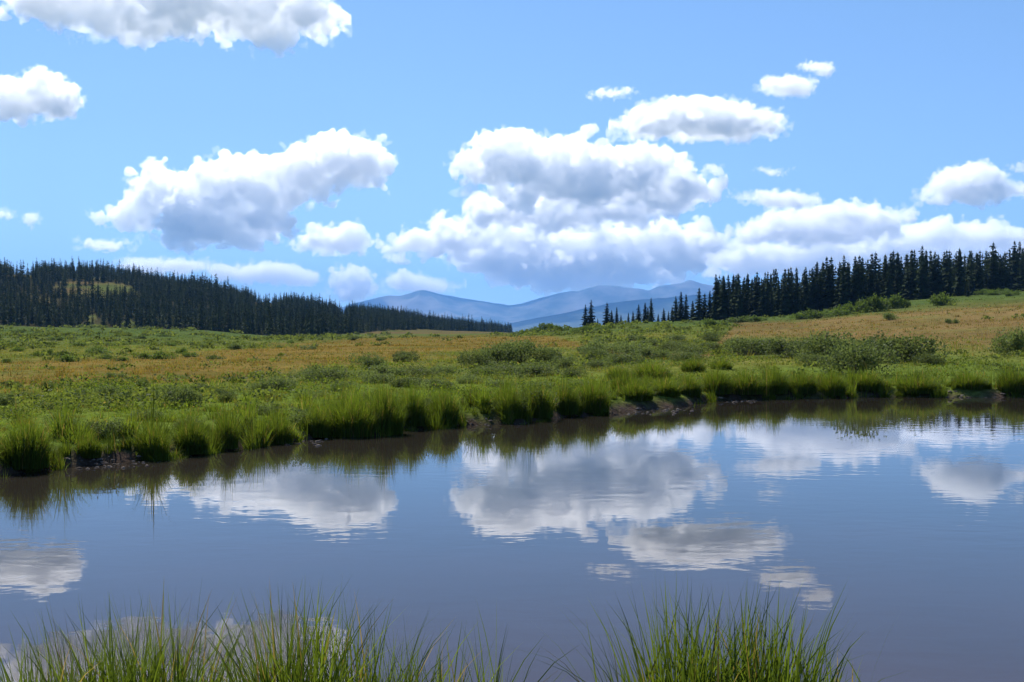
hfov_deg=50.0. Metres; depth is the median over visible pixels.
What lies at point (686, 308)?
spruce tree
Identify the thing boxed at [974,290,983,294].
green bush
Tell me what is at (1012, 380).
grass tussock
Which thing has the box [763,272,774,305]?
spruce tree
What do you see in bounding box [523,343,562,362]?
willow shrub
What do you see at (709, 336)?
willow shrub
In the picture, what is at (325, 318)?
spruce tree
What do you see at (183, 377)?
willow shrub
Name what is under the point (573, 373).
willow shrub
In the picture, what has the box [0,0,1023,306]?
sky
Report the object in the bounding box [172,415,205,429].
willow shrub
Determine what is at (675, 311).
spruce tree
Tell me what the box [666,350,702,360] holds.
willow shrub
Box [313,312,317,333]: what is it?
spruce tree
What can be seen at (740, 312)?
spruce tree
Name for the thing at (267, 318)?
spruce tree
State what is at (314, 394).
willow shrub
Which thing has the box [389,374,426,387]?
willow shrub
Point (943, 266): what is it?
spruce tree
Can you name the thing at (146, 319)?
spruce tree
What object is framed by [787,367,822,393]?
grass tussock
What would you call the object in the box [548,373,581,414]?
grass tussock
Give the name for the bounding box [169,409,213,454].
grass tussock
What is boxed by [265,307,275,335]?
spruce tree
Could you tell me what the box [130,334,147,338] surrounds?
green bush
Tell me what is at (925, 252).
spruce tree
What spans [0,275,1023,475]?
ground
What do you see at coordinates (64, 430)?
bank grass
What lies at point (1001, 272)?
spruce tree
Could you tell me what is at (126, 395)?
willow shrub
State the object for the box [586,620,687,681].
sedge clump
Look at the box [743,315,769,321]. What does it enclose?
green bush
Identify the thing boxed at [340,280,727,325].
mountain
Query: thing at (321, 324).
spruce tree
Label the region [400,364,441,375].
willow shrub
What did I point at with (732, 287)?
spruce tree
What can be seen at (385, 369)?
willow shrub
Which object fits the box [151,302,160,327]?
spruce tree
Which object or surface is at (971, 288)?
spruce tree
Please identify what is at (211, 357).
green bush
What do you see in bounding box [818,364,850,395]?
grass tussock
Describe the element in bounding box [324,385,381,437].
grass tussock
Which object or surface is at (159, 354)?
green bush
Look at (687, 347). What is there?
willow shrub
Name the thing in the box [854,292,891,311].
green bush
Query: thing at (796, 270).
spruce tree
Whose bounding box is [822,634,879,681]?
sedge clump
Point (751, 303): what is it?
spruce tree
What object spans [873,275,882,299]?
spruce tree
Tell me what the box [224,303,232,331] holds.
spruce tree
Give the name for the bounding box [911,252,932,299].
spruce tree
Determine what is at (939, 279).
spruce tree
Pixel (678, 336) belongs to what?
willow shrub
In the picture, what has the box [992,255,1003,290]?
spruce tree
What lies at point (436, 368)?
willow shrub
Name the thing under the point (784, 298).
spruce tree
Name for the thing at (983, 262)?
spruce tree
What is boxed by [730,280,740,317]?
spruce tree
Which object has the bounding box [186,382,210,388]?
willow shrub
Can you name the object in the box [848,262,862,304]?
spruce tree
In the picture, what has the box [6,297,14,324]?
spruce tree
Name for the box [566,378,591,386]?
willow shrub
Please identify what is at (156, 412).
willow shrub
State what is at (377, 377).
willow shrub
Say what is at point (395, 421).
grass tussock
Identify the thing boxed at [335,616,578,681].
sedge clump
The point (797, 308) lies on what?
spruce tree
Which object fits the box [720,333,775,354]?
willow shrub
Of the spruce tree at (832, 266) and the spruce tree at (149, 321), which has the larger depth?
the spruce tree at (149, 321)
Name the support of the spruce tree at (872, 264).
on the ground at (619, 404)
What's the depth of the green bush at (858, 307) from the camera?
174.87 m
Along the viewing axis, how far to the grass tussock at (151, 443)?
15.46 m
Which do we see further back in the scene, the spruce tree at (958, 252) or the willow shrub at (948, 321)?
the spruce tree at (958, 252)
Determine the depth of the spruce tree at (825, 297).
257.82 m
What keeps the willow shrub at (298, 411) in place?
on the ground at (619, 404)
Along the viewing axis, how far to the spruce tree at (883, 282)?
257.43 m
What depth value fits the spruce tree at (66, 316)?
396.74 m
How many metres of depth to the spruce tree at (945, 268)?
281.07 m
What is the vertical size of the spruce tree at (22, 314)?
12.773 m
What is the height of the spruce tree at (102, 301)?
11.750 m
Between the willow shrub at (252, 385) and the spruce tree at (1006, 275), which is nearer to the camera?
the willow shrub at (252, 385)
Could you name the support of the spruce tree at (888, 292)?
on the ground at (619, 404)
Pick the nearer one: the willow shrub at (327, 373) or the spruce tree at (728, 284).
the willow shrub at (327, 373)
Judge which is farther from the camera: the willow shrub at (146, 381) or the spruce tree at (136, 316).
the spruce tree at (136, 316)
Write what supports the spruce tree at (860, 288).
on the ground at (619, 404)
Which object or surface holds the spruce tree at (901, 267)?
on the ground at (619, 404)
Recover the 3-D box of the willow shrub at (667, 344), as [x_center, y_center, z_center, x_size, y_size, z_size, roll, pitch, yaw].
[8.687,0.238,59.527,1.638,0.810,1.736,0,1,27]
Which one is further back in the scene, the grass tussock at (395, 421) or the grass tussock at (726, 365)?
the grass tussock at (726, 365)
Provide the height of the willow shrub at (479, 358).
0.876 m
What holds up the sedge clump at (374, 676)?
on the ground at (619, 404)
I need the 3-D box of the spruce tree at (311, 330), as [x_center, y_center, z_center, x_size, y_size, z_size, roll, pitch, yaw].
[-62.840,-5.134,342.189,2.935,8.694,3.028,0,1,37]
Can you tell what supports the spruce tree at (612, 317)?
on the ground at (619, 404)
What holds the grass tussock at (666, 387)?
on the ground at (619, 404)
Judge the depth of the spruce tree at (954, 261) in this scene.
288.43 m
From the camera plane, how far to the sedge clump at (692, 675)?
4.68 m
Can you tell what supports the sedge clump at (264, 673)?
on the ground at (619, 404)
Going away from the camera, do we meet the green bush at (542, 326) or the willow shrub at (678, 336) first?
the willow shrub at (678, 336)
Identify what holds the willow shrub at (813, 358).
on the ground at (619, 404)
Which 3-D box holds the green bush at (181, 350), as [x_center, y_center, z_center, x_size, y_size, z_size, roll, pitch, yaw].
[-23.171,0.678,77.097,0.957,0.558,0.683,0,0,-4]
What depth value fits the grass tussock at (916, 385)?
30.52 m
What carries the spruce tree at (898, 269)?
on the ground at (619, 404)
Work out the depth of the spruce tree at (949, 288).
259.81 m
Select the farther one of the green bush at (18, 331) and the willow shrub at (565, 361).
the green bush at (18, 331)
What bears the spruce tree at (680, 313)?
on the ground at (619, 404)
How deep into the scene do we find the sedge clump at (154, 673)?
4.90 m
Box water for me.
[0,397,1023,681]
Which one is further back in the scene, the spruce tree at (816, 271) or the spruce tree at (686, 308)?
the spruce tree at (816, 271)
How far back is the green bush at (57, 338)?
155.58 m
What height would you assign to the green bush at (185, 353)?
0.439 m
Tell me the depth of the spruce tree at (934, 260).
277.94 m
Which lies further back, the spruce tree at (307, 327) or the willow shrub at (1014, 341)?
the spruce tree at (307, 327)
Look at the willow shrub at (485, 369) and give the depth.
36.94 m
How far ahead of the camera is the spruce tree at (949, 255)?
296.87 m
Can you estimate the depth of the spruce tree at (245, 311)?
380.15 m
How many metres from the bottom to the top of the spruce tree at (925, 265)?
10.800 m
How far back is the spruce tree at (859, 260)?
272.31 m
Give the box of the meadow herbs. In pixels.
[0,329,1023,424]
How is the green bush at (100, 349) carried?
on the ground at (619, 404)
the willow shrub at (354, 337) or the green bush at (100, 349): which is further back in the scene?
the willow shrub at (354, 337)
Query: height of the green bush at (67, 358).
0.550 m
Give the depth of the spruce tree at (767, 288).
260.41 m
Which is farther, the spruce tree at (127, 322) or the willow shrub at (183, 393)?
the spruce tree at (127, 322)
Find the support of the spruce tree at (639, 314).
on the ground at (619, 404)
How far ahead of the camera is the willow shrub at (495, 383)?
28.43 m
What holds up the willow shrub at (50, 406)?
on the ground at (619, 404)
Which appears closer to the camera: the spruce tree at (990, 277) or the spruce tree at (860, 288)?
the spruce tree at (860, 288)
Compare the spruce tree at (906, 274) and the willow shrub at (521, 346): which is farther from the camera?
the spruce tree at (906, 274)
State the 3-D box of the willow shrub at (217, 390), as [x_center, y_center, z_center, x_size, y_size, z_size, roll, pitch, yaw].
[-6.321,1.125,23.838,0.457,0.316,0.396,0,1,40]
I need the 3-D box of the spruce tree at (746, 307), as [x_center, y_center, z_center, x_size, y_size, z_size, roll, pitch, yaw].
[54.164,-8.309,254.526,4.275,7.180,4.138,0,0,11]
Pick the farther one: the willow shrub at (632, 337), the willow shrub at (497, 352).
the willow shrub at (632, 337)
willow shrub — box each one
[0,391,18,404]
[4,380,22,387]
[15,390,40,397]
[37,399,69,409]
[41,377,53,390]
[41,410,81,428]
[79,414,131,438]
[93,384,119,395]
[104,370,125,377]
[116,392,140,399]
[130,406,166,420]
[136,378,150,388]
[154,380,203,406]
[165,374,187,378]
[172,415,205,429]
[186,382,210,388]
[210,387,229,395]
[215,389,239,401]
[229,342,244,349]
[234,401,258,408]
[248,381,275,389]
[250,401,293,415]
[259,375,298,389]
[287,404,333,427]
[288,367,332,381]
[291,388,324,398]
[298,345,317,349]
[301,363,349,381]
[326,379,360,390]
[347,335,358,339]
[348,351,389,368]
[358,371,395,383]
[368,361,407,375]
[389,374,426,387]
[391,350,417,356]
[392,353,419,361]
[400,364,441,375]
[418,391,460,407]
[421,376,454,388]
[426,362,463,373]
[455,373,484,383]
[457,347,495,366]
[468,363,504,375]
[475,339,518,362]
[483,359,522,373]
[485,379,521,386]
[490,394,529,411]
[498,334,544,362]
[512,360,559,375]
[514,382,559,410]
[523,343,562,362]
[524,381,555,388]
[545,354,580,367]
[559,366,588,376]
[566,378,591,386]
[577,337,623,354]
[579,342,610,359]
[582,357,613,368]
[593,336,616,341]
[600,350,644,364]
[611,339,652,356]
[626,334,645,340]
[632,343,672,358]
[639,338,658,345]
[660,338,685,351]
[665,333,685,340]
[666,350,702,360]
[667,340,712,353]
[696,340,720,350]
[697,328,728,341]
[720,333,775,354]
[754,333,815,358]
[787,335,821,344]
[789,326,857,359]
[794,351,827,365]
[817,346,855,366]
[819,333,901,374]
[855,327,954,362]
[867,335,892,355]
[882,312,898,319]
[912,351,944,364]
[945,318,959,323]
[989,324,1023,354]
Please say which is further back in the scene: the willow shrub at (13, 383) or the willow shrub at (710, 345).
the willow shrub at (710, 345)
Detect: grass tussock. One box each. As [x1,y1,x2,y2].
[0,405,58,469]
[73,430,103,458]
[130,414,180,460]
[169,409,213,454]
[213,408,242,448]
[263,410,301,443]
[297,401,337,437]
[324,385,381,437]
[359,379,410,434]
[392,381,430,426]
[420,388,467,423]
[493,380,527,418]
[519,375,559,417]
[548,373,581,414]
[575,376,612,412]
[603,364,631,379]
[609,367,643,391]
[613,375,656,400]
[624,360,673,379]
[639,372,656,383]
[643,371,686,396]
[671,372,706,395]
[678,355,707,371]
[698,363,737,393]
[709,357,734,369]
[722,365,768,394]
[754,361,792,393]
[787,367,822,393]
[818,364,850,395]
[843,366,886,389]
[892,370,943,393]
[947,368,987,389]
[991,363,1023,392]
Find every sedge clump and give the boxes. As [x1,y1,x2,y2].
[0,596,221,681]
[0,623,182,681]
[52,585,283,681]
[156,577,436,681]
[158,629,321,681]
[226,592,533,681]
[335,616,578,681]
[436,604,578,681]
[515,568,800,681]
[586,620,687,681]
[635,575,912,681]
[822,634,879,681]
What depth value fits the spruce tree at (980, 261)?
284.98 m
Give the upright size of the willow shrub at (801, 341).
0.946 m
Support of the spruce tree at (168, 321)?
on the ground at (619, 404)
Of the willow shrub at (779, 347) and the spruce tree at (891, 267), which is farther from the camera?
the spruce tree at (891, 267)
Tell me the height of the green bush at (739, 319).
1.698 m
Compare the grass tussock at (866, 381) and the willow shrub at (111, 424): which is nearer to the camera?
the willow shrub at (111, 424)
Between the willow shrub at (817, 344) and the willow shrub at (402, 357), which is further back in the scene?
the willow shrub at (402, 357)
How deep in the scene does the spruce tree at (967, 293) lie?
235.76 m
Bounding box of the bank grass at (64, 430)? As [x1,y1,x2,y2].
[0,355,1023,469]
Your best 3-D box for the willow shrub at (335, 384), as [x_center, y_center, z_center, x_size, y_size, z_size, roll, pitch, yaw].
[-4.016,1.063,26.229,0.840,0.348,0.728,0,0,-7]
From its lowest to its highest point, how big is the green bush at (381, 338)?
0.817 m
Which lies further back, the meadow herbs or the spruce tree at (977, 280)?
the spruce tree at (977, 280)
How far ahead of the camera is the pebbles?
18.46 m
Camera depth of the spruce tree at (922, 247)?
268.68 m
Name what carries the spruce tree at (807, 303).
on the ground at (619, 404)
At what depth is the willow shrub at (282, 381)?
27.30 m
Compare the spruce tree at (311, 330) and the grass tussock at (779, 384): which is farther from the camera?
the spruce tree at (311, 330)
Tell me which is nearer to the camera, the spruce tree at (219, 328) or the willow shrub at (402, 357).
the willow shrub at (402, 357)
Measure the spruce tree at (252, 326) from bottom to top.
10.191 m
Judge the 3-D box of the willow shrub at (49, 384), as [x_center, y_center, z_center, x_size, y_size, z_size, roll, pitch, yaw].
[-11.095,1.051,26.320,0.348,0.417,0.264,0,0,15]
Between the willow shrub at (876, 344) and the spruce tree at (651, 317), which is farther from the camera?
the spruce tree at (651, 317)
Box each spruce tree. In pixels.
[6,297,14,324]
[15,299,21,324]
[18,294,26,323]
[41,296,51,326]
[62,300,69,326]
[66,300,74,327]
[74,298,82,322]
[89,278,97,307]
[97,288,104,312]
[112,303,117,326]
[122,289,126,311]
[123,306,129,327]
[133,302,141,328]
[142,301,148,328]
[146,302,153,326]
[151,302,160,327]
[165,302,171,328]
[175,304,181,328]
[196,304,205,329]
[215,299,224,331]
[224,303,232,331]
[226,306,233,332]
[236,303,242,329]
[241,300,248,332]
[249,307,256,334]
[261,307,265,334]
[264,302,274,332]
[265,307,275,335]
[277,307,284,333]
[293,316,298,334]
[304,308,309,333]
[307,311,315,334]
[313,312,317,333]
[319,305,325,332]
[323,308,328,334]
[347,305,353,332]
[580,304,589,326]
[585,300,595,326]
[602,304,611,324]
[609,310,614,323]
[614,308,619,323]
[634,305,642,321]
[640,303,647,320]
[647,298,655,321]
[660,308,666,321]
[670,296,678,320]
[674,292,686,320]
[683,295,690,320]
[689,301,695,319]
[691,288,706,320]
[702,294,707,319]
[705,291,711,318]
[706,278,720,318]
[708,297,719,319]
[711,275,720,305]
[716,277,733,319]
[723,292,731,317]
[724,275,730,299]
[728,276,735,307]
[730,274,743,309]
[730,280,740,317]
[734,285,747,317]
[742,281,745,306]
[742,290,752,315]
[744,274,750,309]
[747,280,755,312]
[747,292,754,317]
[749,272,761,316]
[754,281,770,316]
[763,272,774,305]
[765,280,773,316]
[766,289,775,316]
[769,269,782,307]
[769,274,773,296]
[770,270,777,286]
[774,282,782,315]
[777,271,798,315]
[778,283,790,315]
[780,269,786,301]
[789,268,794,312]
[791,275,802,313]
[793,267,799,299]
[798,267,815,311]
[798,271,808,299]
[799,290,805,312]
[807,262,826,297]
[807,268,819,310]
[813,272,823,310]
[818,266,833,309]
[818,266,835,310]
[820,257,835,302]
[820,263,825,292]
[822,258,835,296]
[832,268,839,307]
[832,268,849,308]
[835,255,850,297]
[844,263,853,305]
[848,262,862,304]
[851,265,865,303]
[857,255,865,291]
[859,262,865,298]
[863,264,876,297]
[864,260,868,291]
[866,254,880,291]
[872,253,883,279]
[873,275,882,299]
[874,266,882,294]
[878,256,895,297]
[881,268,894,301]
[887,253,899,294]
[890,250,896,280]
[892,254,904,297]
[892,270,901,296]
[899,261,909,298]
[900,257,905,292]
[901,259,919,299]
[903,251,916,287]
[903,254,908,287]
[905,249,917,279]
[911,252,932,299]
[914,246,928,285]
[922,255,933,297]
[924,250,928,268]
[927,257,939,297]
[928,251,931,273]
[931,255,945,294]
[932,253,936,280]
[940,251,954,291]
[940,252,952,279]
[942,267,955,296]
[947,249,953,281]
[951,253,957,283]
[952,248,966,295]
[952,251,966,295]
[964,251,975,289]
[964,257,969,285]
[965,282,969,296]
[968,270,976,295]
[972,254,983,293]
[978,251,987,289]
[982,251,986,276]
[982,253,989,285]
[982,253,1002,290]
[984,241,999,287]
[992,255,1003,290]
[997,257,1008,290]
[1002,253,1014,290]
[1008,240,1023,290]
[1013,257,1023,291]
[1016,242,1021,260]
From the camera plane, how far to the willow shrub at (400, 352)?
62.22 m
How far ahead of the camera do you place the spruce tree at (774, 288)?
280.90 m
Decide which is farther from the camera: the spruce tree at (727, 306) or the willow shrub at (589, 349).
the spruce tree at (727, 306)
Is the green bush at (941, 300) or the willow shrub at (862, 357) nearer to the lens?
the willow shrub at (862, 357)
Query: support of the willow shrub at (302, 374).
on the ground at (619, 404)
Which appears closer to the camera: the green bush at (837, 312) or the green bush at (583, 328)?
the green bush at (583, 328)
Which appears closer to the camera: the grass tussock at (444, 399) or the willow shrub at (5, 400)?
the grass tussock at (444, 399)
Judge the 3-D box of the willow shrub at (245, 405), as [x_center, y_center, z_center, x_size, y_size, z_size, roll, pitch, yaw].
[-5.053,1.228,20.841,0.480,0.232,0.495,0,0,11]
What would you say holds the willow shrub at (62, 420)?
on the ground at (619, 404)
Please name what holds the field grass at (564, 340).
on the ground at (619, 404)
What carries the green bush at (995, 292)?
on the ground at (619, 404)
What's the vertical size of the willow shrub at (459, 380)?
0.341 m
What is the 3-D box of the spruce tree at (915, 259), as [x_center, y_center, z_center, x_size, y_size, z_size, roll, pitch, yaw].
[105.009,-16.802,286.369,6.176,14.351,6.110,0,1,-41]
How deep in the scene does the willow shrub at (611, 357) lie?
44.15 m
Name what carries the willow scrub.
on the ground at (619, 404)
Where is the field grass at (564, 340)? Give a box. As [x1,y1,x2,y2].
[0,291,1023,348]
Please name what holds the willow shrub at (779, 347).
on the ground at (619, 404)
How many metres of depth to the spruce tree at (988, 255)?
303.00 m
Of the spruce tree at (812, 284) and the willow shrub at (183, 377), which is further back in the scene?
the spruce tree at (812, 284)
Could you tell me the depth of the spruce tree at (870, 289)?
258.06 m
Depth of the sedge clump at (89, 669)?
4.97 m
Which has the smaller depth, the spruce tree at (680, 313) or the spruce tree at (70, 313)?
the spruce tree at (680, 313)
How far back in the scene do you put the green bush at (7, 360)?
55.15 m
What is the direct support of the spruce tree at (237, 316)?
on the ground at (619, 404)
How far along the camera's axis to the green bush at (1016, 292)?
218.90 m
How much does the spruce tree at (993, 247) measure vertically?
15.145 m
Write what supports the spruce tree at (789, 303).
on the ground at (619, 404)
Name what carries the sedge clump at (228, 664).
on the ground at (619, 404)
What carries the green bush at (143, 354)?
on the ground at (619, 404)
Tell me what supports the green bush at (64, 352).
on the ground at (619, 404)
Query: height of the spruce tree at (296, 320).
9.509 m
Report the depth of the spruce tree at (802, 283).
266.19 m
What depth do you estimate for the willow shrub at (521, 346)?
45.93 m
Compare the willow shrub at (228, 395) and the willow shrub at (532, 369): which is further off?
the willow shrub at (532, 369)
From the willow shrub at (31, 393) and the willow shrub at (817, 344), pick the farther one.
the willow shrub at (817, 344)
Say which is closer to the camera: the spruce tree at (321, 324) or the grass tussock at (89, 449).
the grass tussock at (89, 449)
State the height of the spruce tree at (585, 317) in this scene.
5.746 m
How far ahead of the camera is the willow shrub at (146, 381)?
28.44 m
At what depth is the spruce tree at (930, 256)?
279.33 m
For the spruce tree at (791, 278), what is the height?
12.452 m
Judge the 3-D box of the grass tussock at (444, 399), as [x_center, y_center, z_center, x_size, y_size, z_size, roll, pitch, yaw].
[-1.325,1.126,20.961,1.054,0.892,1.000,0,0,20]
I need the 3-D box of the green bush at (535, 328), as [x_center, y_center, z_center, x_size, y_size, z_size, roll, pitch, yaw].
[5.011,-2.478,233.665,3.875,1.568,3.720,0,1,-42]
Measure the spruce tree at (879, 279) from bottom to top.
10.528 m
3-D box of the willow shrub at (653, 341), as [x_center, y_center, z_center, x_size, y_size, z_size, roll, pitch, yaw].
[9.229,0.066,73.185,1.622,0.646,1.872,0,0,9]
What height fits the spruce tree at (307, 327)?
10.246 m
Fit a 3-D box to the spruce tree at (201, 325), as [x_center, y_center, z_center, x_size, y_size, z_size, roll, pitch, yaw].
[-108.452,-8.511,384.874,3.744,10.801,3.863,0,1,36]
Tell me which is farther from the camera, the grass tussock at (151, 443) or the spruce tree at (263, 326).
the spruce tree at (263, 326)
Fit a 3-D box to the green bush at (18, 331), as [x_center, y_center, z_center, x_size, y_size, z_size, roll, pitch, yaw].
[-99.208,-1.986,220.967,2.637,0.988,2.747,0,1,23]
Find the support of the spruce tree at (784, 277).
on the ground at (619, 404)
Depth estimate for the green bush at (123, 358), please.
57.21 m
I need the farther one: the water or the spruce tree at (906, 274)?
the spruce tree at (906, 274)
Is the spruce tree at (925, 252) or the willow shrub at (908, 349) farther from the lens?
the spruce tree at (925, 252)
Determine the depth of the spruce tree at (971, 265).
281.36 m
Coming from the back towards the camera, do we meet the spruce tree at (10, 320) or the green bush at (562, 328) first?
the spruce tree at (10, 320)
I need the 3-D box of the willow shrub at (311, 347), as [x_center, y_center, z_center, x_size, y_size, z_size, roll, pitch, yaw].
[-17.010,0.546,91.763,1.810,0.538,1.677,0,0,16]
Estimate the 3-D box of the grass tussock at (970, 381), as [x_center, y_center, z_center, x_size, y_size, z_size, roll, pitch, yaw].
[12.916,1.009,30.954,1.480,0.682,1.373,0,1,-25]
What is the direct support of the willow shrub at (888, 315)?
on the ground at (619, 404)
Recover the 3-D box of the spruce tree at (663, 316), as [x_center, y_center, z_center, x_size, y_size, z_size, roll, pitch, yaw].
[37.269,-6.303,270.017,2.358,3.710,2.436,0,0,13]
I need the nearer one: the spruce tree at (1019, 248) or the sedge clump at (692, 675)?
the sedge clump at (692, 675)
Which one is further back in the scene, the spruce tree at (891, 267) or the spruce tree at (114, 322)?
the spruce tree at (114, 322)
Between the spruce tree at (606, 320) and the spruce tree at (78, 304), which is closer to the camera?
the spruce tree at (606, 320)
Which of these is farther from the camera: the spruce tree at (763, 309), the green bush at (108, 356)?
the spruce tree at (763, 309)
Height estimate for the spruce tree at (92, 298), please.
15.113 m
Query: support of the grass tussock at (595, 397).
on the ground at (619, 404)
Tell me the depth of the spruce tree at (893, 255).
307.22 m
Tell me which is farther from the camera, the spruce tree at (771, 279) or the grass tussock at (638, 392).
the spruce tree at (771, 279)
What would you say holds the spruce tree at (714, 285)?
on the ground at (619, 404)
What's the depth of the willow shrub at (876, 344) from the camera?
45.89 m
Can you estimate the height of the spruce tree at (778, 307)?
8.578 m
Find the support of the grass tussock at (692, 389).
on the ground at (619, 404)
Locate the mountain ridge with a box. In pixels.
[503,294,712,331]
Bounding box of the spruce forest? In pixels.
[0,250,1023,335]
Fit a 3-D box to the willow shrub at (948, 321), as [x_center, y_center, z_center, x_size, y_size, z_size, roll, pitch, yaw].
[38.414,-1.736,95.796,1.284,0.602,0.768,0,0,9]
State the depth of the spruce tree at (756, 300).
255.12 m
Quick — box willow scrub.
[0,294,1023,410]
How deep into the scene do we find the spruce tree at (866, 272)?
298.67 m
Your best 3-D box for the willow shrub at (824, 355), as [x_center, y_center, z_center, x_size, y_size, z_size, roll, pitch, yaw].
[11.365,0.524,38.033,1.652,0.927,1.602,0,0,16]
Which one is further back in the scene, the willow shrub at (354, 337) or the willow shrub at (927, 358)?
the willow shrub at (354, 337)
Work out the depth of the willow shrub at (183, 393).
21.34 m
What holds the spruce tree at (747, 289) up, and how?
on the ground at (619, 404)
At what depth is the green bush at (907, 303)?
183.77 m
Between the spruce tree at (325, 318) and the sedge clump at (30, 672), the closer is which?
the sedge clump at (30, 672)
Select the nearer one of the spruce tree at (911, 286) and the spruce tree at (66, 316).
the spruce tree at (911, 286)
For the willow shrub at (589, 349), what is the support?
on the ground at (619, 404)
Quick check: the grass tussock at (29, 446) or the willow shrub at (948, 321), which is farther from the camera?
the willow shrub at (948, 321)
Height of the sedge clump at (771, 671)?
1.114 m
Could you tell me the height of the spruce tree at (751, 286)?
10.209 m
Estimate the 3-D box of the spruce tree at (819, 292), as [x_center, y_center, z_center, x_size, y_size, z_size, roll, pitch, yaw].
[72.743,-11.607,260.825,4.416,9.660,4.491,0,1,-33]
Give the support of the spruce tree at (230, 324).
on the ground at (619, 404)
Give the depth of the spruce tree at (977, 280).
275.49 m
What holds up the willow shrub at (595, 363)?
on the ground at (619, 404)
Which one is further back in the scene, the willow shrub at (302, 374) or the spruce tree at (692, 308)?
the spruce tree at (692, 308)
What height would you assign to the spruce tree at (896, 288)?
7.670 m
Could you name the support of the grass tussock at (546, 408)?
on the ground at (619, 404)
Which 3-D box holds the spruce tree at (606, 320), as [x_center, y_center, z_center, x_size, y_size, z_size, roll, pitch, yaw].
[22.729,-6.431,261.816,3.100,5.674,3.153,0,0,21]
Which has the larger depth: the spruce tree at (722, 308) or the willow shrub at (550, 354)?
the spruce tree at (722, 308)
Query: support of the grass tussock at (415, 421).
on the ground at (619, 404)
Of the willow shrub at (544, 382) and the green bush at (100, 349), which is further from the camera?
the green bush at (100, 349)
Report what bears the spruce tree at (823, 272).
on the ground at (619, 404)
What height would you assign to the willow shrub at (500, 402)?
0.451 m
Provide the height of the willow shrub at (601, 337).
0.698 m
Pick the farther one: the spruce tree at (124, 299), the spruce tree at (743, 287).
the spruce tree at (124, 299)
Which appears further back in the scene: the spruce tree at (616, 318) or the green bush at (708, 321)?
the spruce tree at (616, 318)
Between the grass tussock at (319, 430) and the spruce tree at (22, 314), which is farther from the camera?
the spruce tree at (22, 314)
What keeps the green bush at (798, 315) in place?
on the ground at (619, 404)
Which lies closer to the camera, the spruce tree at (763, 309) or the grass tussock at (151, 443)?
the grass tussock at (151, 443)
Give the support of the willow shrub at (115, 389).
on the ground at (619, 404)
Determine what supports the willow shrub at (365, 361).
on the ground at (619, 404)
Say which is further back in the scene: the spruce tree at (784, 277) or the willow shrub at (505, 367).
the spruce tree at (784, 277)
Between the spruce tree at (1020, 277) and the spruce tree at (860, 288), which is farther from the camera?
the spruce tree at (1020, 277)
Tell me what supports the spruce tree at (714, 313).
on the ground at (619, 404)
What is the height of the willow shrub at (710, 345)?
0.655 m
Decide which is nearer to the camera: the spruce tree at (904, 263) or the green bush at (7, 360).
the green bush at (7, 360)
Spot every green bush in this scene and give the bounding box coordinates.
[1,359,11,362]
[9,347,26,351]
[13,329,24,332]
[48,337,63,340]
[52,349,71,356]
[54,353,81,361]
[69,342,87,345]
[84,345,111,353]
[100,353,117,358]
[110,356,130,360]
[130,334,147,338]
[132,351,150,358]
[150,350,177,358]
[157,334,170,336]
[175,347,187,353]
[181,351,199,356]
[204,354,225,358]
[376,336,385,340]
[528,326,540,331]
[538,322,556,331]
[550,325,569,330]
[569,327,581,332]
[578,325,594,331]
[594,325,611,329]
[700,317,728,325]
[726,314,750,322]
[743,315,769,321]
[787,311,812,318]
[802,308,830,318]
[819,307,850,316]
[841,298,871,312]
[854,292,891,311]
[879,292,904,308]
[899,299,910,307]
[928,291,955,305]
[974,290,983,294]
[983,289,1009,294]
[1002,289,1021,295]
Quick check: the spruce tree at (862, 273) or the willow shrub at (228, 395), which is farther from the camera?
the spruce tree at (862, 273)
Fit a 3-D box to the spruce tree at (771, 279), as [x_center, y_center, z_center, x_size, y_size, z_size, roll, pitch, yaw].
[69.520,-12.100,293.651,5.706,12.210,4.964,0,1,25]
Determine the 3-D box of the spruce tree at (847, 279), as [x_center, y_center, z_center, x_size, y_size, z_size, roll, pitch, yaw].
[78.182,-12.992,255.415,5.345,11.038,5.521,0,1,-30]
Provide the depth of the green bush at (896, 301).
182.52 m
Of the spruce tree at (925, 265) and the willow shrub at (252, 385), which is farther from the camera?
the spruce tree at (925, 265)
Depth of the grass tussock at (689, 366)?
35.92 m
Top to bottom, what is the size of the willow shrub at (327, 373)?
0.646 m
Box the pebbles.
[53,391,1005,468]
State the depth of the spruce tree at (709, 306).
257.68 m
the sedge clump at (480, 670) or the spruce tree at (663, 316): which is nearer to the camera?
the sedge clump at (480, 670)
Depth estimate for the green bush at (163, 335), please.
195.51 m
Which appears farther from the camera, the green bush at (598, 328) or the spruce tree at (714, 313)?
the spruce tree at (714, 313)

